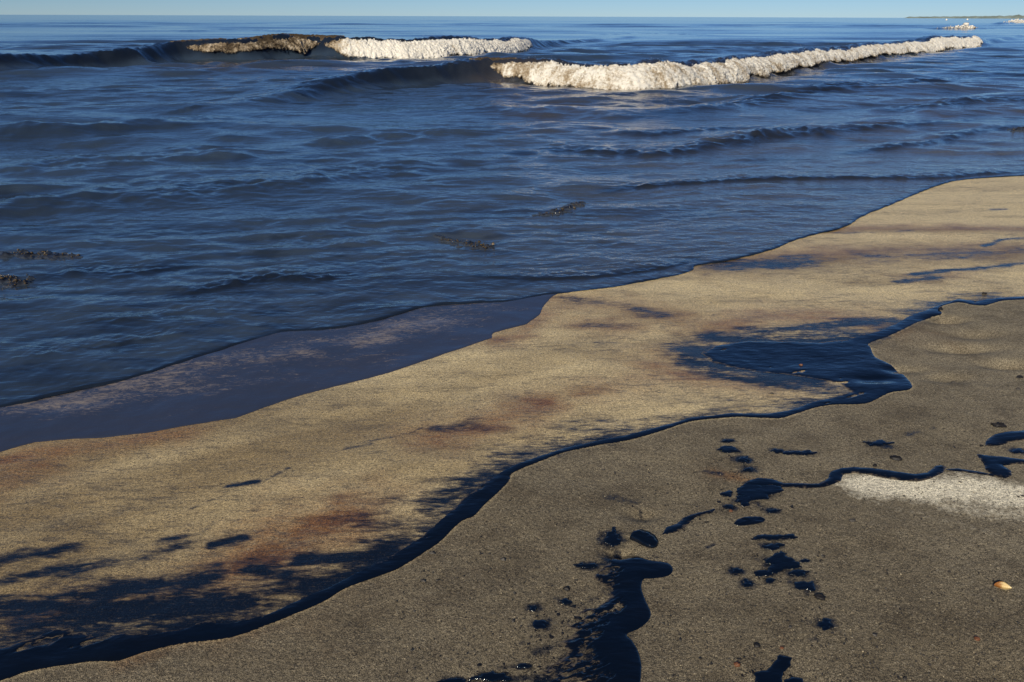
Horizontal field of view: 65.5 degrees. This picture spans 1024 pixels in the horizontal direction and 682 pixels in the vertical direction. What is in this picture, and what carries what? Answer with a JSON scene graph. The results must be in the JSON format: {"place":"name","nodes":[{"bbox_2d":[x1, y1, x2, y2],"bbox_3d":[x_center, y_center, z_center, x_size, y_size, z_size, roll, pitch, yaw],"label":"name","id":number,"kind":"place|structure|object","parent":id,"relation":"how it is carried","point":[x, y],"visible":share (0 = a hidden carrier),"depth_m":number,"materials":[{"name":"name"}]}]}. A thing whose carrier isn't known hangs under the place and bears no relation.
{"place":"outdoors","nodes":[
{"label":"outdoors","id":0,"kind":"place"},
{"bbox_2d":[0,176,1023,681],"bbox_3d":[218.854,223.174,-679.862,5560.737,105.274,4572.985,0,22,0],"label":"beach","id":1,"kind":"structure","parent":0,"point":[262,512],"depth_m":2.83,"materials":[{"name":"beige sand"}]},
{"bbox_2d":[437,677,470,681],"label":"oil spot","id":2,"kind":"object","parent":1,"relation":"on","point":[455,679],"visible":1,"depth_m":2.02,"materials":[{"name":"black liquid"}]},
{"bbox_2d":[469,671,510,681],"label":"oil spot","id":3,"kind":"object","parent":1,"relation":"on","point":[491,676],"visible":1,"depth_m":2.03,"materials":[{"name":"black liquid"}]},
{"bbox_2d":[0,296,1023,680],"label":"oil stream","id":4,"kind":"structure","parent":1,"relation":"on","point":[856,364],"depth_m":3.04,"materials":[{"name":"black liquid"}]},
{"bbox_2d":[516,663,531,667],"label":"oil spot","id":5,"kind":"object","parent":1,"relation":"on","point":[522,665],"visible":1,"depth_m":2.06,"materials":[{"name":"black liquid"}]},
{"bbox_2d":[529,605,536,610],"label":"oil spot","id":6,"kind":"object","parent":1,"relation":"on","point":[533,607],"visible":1,"depth_m":2.27,"materials":[{"name":"black liquid"}]},
{"bbox_2d":[532,620,548,628],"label":"oil spot","id":7,"kind":"object","parent":1,"relation":"on","point":[539,624],"visible":1,"depth_m":2.21,"materials":[{"name":"black liquid"}]},
{"bbox_2d":[559,598,571,603],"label":"oil spot","id":8,"kind":"object","parent":1,"relation":"on","point":[565,601],"visible":1,"depth_m":2.30,"materials":[{"name":"liquid"}]},
{"bbox_2d":[573,562,597,567],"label":"oil spot","id":9,"kind":"object","parent":1,"relation":"on","point":[589,565],"visible":1,"depth_m":2.46,"materials":[{"name":"black liquid"}]},
{"bbox_2d":[532,556,672,681],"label":"oil pool","id":10,"kind":"structure","parent":1,"relation":"on","point":[616,656],"depth_m":2.19,"materials":[{"name":"black liquid"}]},
{"bbox_2d":[604,527,620,546],"bbox_3d":[0.327,0.639,2.610,0.058,0.008,0.102,0,22,0],"label":"oil spot","id":11,"kind":"object","parent":1,"relation":"on","point":[611,538],"visible":1,"depth_m":2.59,"materials":[{"name":"black liquid"}]},
{"bbox_2d":[609,558,618,564],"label":"oil spot","id":12,"kind":"object","parent":1,"relation":"on","point":[614,561],"visible":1,"depth_m":2.48,"materials":[{"name":"black liquid"}]},
{"bbox_2d":[630,530,657,547],"bbox_3d":[0.432,0.649,2.587,0.096,0.041,0.054,19,29,38],"label":"stone","id":13,"kind":"object","parent":1,"relation":"on","point":[645,539],"visible":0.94,"depth_m":2.57,"materials":[{"name":"stone"}]},
{"bbox_2d":[662,509,714,534],"bbox_3d":[0.592,0.606,2.686,0.257,0.008,0.046,-16,27,-35],"label":"oil streak","id":14,"kind":"object","parent":1,"relation":"on","point":[682,523],"visible":1,"depth_m":2.67,"materials":[{"name":"black liquid"}]},
{"bbox_2d":[392,461,1022,681],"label":"sand grains","id":15,"kind":"object","parent":1,"relation":"on","point":[724,586],"visible":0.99,"depth_m":2.32},
{"bbox_2d":[393,461,1023,681],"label":"dark grains","id":16,"kind":"object","parent":1,"relation":"on","point":[846,640],"visible":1,"depth_m":2.29},
{"bbox_2d":[720,490,732,496],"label":"oil spot","id":17,"kind":"object","parent":1,"relation":"on","point":[728,493],"visible":1,"depth_m":2.83,"materials":[{"name":"liquid"}]},
{"bbox_2d":[721,439,733,442],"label":"oil spot","id":18,"kind":"object","parent":1,"relation":"on","point":[727,440],"visible":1,"depth_m":3.20,"materials":[{"name":"black liquid"}]},
{"bbox_2d":[717,445,739,452],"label":"oil spot","id":19,"kind":"object","parent":1,"relation":"on","point":[727,449],"visible":1,"depth_m":3.13,"materials":[{"name":"black liquid"}]},
{"bbox_2d":[722,504,734,508],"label":"oil spot","id":20,"kind":"object","parent":1,"relation":"on","point":[728,506],"visible":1,"depth_m":2.76,"materials":[{"name":"black liquid"}]},
{"bbox_2d":[440,437,1022,681],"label":"oil specks","id":21,"kind":"object","parent":1,"relation":"on","point":[562,633],"visible":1,"depth_m":2.23,"materials":[{"name":"black liquid"}]},
{"bbox_2d":[733,661,739,666],"bbox_3d":[0.582,0.835,2.059,0.018,0.010,0.019,4,22,9],"label":"pebble","id":22,"kind":"object","parent":1,"relation":"on","point":[736,663],"visible":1,"depth_m":2.05,"materials":[{"name":"brown stone"}]},
{"bbox_2d":[732,567,742,573],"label":"oil spot","id":23,"kind":"object","parent":1,"relation":"on","point":[736,570],"visible":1,"depth_m":2.42,"materials":[{"name":"black liquid"}]},
{"bbox_2d":[734,494,750,506],"bbox_3d":[0.814,0.555,2.803,0.056,0.005,0.098,9,24,21],"label":"oil spot","id":24,"kind":"object","parent":1,"relation":"on","point":[744,500],"visible":1,"depth_m":2.79,"materials":[{"name":"liquid"}]},
{"bbox_2d":[738,456,749,461],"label":"oil spot","id":25,"kind":"object","parent":1,"relation":"on","point":[743,459],"visible":1,"depth_m":3.05,"materials":[{"name":"liquid"}]},
{"bbox_2d":[742,578,752,586],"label":"oil spot","id":26,"kind":"object","parent":1,"relation":"on","point":[747,583],"visible":1,"depth_m":2.37,"materials":[{"name":"black liquid"}]},
{"bbox_2d":[734,516,764,525],"bbox_3d":[0.795,0.613,2.679,0.116,0.030,0.041,-5,23,-12],"label":"stone","id":27,"kind":"object","parent":1,"relation":"on","point":[743,521],"visible":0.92,"depth_m":2.67,"materials":[{"name":"stone"}]},
{"bbox_2d":[736,481,783,499],"bbox_3d":[0.881,0.533,2.855,0.172,0.010,0.123,-15,27,-33],"label":"oil spot","id":28,"kind":"object","parent":1,"relation":"on","point":[754,492],"visible":1,"depth_m":2.84,"materials":[{"name":"black liquid"}]},
{"bbox_2d":[754,570,772,576],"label":"oil spot","id":29,"kind":"object","parent":1,"relation":"on","point":[760,573],"visible":1,"depth_m":2.41,"materials":[{"name":"liquid"}]},
{"bbox_2d":[765,578,775,582],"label":"oil spot","id":30,"kind":"object","parent":1,"relation":"on","point":[770,580],"visible":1,"depth_m":2.38,"materials":[{"name":"black liquid"}]},
{"bbox_2d":[754,654,791,681],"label":"oil spot","id":31,"kind":"object","parent":1,"relation":"on","point":[777,668],"visible":1,"depth_m":2.03,"materials":[{"name":"black liquid"}]},
{"bbox_2d":[761,543,784,550],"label":"oil spot","id":32,"kind":"object","parent":1,"relation":"on","point":[772,546],"visible":1,"depth_m":2.53,"materials":[{"name":"black liquid"}]},
{"bbox_2d":[766,508,781,512],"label":"oil spot","id":33,"kind":"object","parent":1,"relation":"on","point":[772,510],"visible":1,"depth_m":2.72,"materials":[{"name":"black liquid"}]},
{"bbox_2d":[752,534,797,539],"bbox_3d":[0.849,0.634,2.584,0.153,0.007,0.035,0,22,0],"label":"oil spot","id":34,"kind":"object","parent":1,"relation":"on","point":[774,537],"visible":1,"depth_m":2.58,"materials":[{"name":"black liquid"}]},
{"bbox_2d":[770,448,782,452],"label":"oil spot","id":35,"kind":"object","parent":1,"relation":"on","point":[777,450],"visible":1,"depth_m":3.11,"materials":[{"name":"black liquid"}]},
{"bbox_2d":[762,551,801,573],"bbox_3d":[0.821,0.682,2.458,0.121,0.008,0.094,-7,23,-17],"label":"oil spot","id":36,"kind":"object","parent":1,"relation":"on","point":[779,561],"visible":1,"depth_m":2.45,"materials":[{"name":"black liquid"}]},
{"bbox_2d":[784,677,803,681],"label":"oil spot","id":37,"kind":"object","parent":1,"relation":"on","point":[794,679],"visible":1,"depth_m":2.00,"materials":[{"name":"black liquid"}]},
{"bbox_2d":[788,569,808,576],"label":"oil spot","id":38,"kind":"object","parent":1,"relation":"on","point":[797,572],"visible":1,"depth_m":2.40,"materials":[{"name":"liquid"}]},
{"bbox_2d":[782,450,816,454],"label":"oil spot","id":39,"kind":"object","parent":1,"relation":"on","point":[806,452],"visible":1,"depth_m":3.10,"materials":[{"name":"black liquid"}]},
{"bbox_2d":[799,558,809,562],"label":"oil spot","id":40,"kind":"object","parent":1,"relation":"on","point":[804,560],"visible":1,"depth_m":2.46,"materials":[{"name":"black liquid"}]},
{"bbox_2d":[794,581,815,590],"bbox_3d":[0.865,0.721,2.346,0.065,0.007,0.048,0,22,0],"label":"oil spot","id":41,"kind":"object","parent":1,"relation":"on","point":[801,585],"visible":1,"depth_m":2.34,"materials":[{"name":"black liquid"}]},
{"bbox_2d":[814,593,825,600],"bbox_3d":[0.888,0.736,2.297,0.036,0.015,0.025,12,25,27],"label":"tar lump","id":42,"kind":"object","parent":1,"relation":"on","point":[819,596],"visible":1,"depth_m":2.29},
{"bbox_2d":[818,618,832,630],"bbox_3d":[0.864,0.778,2.189,0.035,0.006,0.058,19,29,38],"label":"oil spot","id":43,"kind":"object","parent":1,"relation":"on","point":[825,624],"visible":1,"depth_m":2.19,"materials":[{"name":"black liquid"}]},
{"bbox_2d":[742,465,945,487],"bbox_3d":[1.234,0.496,2.933,0.795,0.021,0.127,-1,22,-4],"label":"oil ribbon","id":44,"kind":"object","parent":1,"relation":"on","point":[836,475],"visible":1,"depth_m":2.92,"materials":[{"name":"black liquid"}]},
{"bbox_2d":[863,439,894,445],"bbox_3d":[1.462,0.404,3.171,0.127,0.006,0.045,-3,22,-9],"label":"oil spot","id":45,"kind":"object","parent":1,"relation":"on","point":[878,442],"visible":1,"depth_m":3.16,"materials":[{"name":"black liquid"}]},
{"bbox_2d":[890,455,901,460],"bbox_3d":[1.470,0.445,3.049,0.045,0.018,0.031,10,24,22],"label":"tar lump","id":46,"kind":"object","parent":1,"relation":"on","point":[895,457],"visible":1,"depth_m":3.04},
{"bbox_2d":[946,468,993,475],"bbox_3d":[1.697,0.483,2.952,0.165,0.005,0.030,6,23,14],"label":"oil streak","id":47,"kind":"object","parent":1,"relation":"on","point":[969,471],"visible":1,"depth_m":2.95,"materials":[{"name":"black liquid"}]},
{"bbox_2d":[991,422,1006,427],"bbox_3d":[2.008,0.344,3.284,0.061,0.022,0.033,5,23,11],"label":"tar lump","id":48,"kind":"object","parent":1,"relation":"on","point":[1000,425],"visible":1,"depth_m":3.27,"materials":[{"name":"black"}]},
{"bbox_2d":[977,454,1023,477],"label":"oil patch","id":49,"kind":"object","parent":1,"relation":"on","point":[993,465],"visible":1,"depth_m":3.00,"materials":[{"name":"liquid"}]},
{"bbox_2d":[994,581,1011,589],"bbox_3d":[1.430,0.714,2.319,0.048,0.014,0.023,8,43,11],"label":"seashell","id":50,"kind":"object","parent":1,"relation":"on","point":[1002,585],"visible":1,"depth_m":2.32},
{"bbox_2d":[985,430,1023,445],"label":"oil patch","id":51,"kind":"object","parent":1,"relation":"on","point":[1002,438],"visible":1,"depth_m":3.18,"materials":[{"name":"black liquid"}]},
{"bbox_2d":[1011,448,1023,453],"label":"oil spot","id":52,"kind":"object","parent":1,"relation":"on","point":[1017,450],"visible":1,"depth_m":3.08,"materials":[{"name":"black liquid"}]},
{"bbox_2d":[0,15,1023,406],"bbox_3d":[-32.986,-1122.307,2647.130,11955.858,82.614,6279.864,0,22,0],"label":"sea","id":53,"kind":"structure","parent":0,"point":[194,205],"depth_m":9.63,"materials":[{"name":"liquid"}]},
{"bbox_2d":[0,273,35,287],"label":"wavelet","id":54,"kind":"object","parent":53,"relation":"on","point":[14,281],"visible":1,"depth_m":5.37,"materials":[{"name":"liquid"}]},
{"bbox_2d":[0,249,83,260],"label":"wavelet","id":55,"kind":"object","parent":53,"relation":"on","point":[23,254],"visible":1,"depth_m":5.95,"materials":[{"name":"liquid"}]},
{"bbox_2d":[0,294,555,451],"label":"oil film","id":56,"kind":"object","parent":53,"relation":"on","point":[240,379],"visible":1,"depth_m":3.90,"materials":[{"name":"blue liquid"}]},
{"bbox_2d":[0,33,581,65],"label":"breaking wave","id":57,"kind":"object","parent":53,"relation":"on","point":[421,48],"visible":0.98,"depth_m":33.98,"materials":[{"name":"liquid"}]},
{"bbox_2d":[433,234,494,249],"bbox_3d":[-0.402,-0.787,6.303,0.270,0.079,0.702,-17,28,-35],"label":"wavelet","id":58,"kind":"object","parent":53,"relation":"on","point":[474,245],"visible":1,"depth_m":6.22,"materials":[{"name":"liquid"}]},
{"bbox_2d":[532,201,588,215],"bbox_3d":[0.494,-1.231,7.412,0.260,0.049,0.796,16,27,33],"label":"wavelet","id":59,"kind":"object","parent":53,"relation":"on","point":[565,208],"visible":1,"depth_m":7.37,"materials":[{"name":"liquid"}]},
{"bbox_2d":[272,35,1002,97],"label":"breaking wave","id":60,"kind":"object","parent":53,"relation":"on","point":[643,74],"visible":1,"depth_m":21.38,"materials":[{"name":"liquid"}]},
{"bbox_2d":[937,22,977,28],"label":"breaking wave","id":61,"kind":"object","parent":53,"relation":"on","point":[965,24],"visible":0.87,"depth_m":128.59,"materials":[{"name":"liquid"}]},
{"bbox_2d":[993,19,1023,23],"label":"breaking wave","id":62,"kind":"object","parent":53,"relation":"on","point":[1017,20],"visible":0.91,"depth_m":271.99,"materials":[{"name":"liquid"}]},
{"bbox_2d":[1007,127,1023,131],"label":"wavelet","id":63,"kind":"object","parent":53,"relation":"on","point":[1014,129],"visible":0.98,"depth_m":12.85,"materials":[{"name":"liquid"}]},
{"bbox_2d":[0,0,1023,17],"label":"sky","id":64,"kind":"structure","parent":0,"point":[543,8],"materials":[{"name":"blue"}]},
{"bbox_2d":[906,14,1023,18],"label":"headland","id":65,"kind":"structure","parent":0,"point":[1018,16],"depth_m":2127.20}
]}

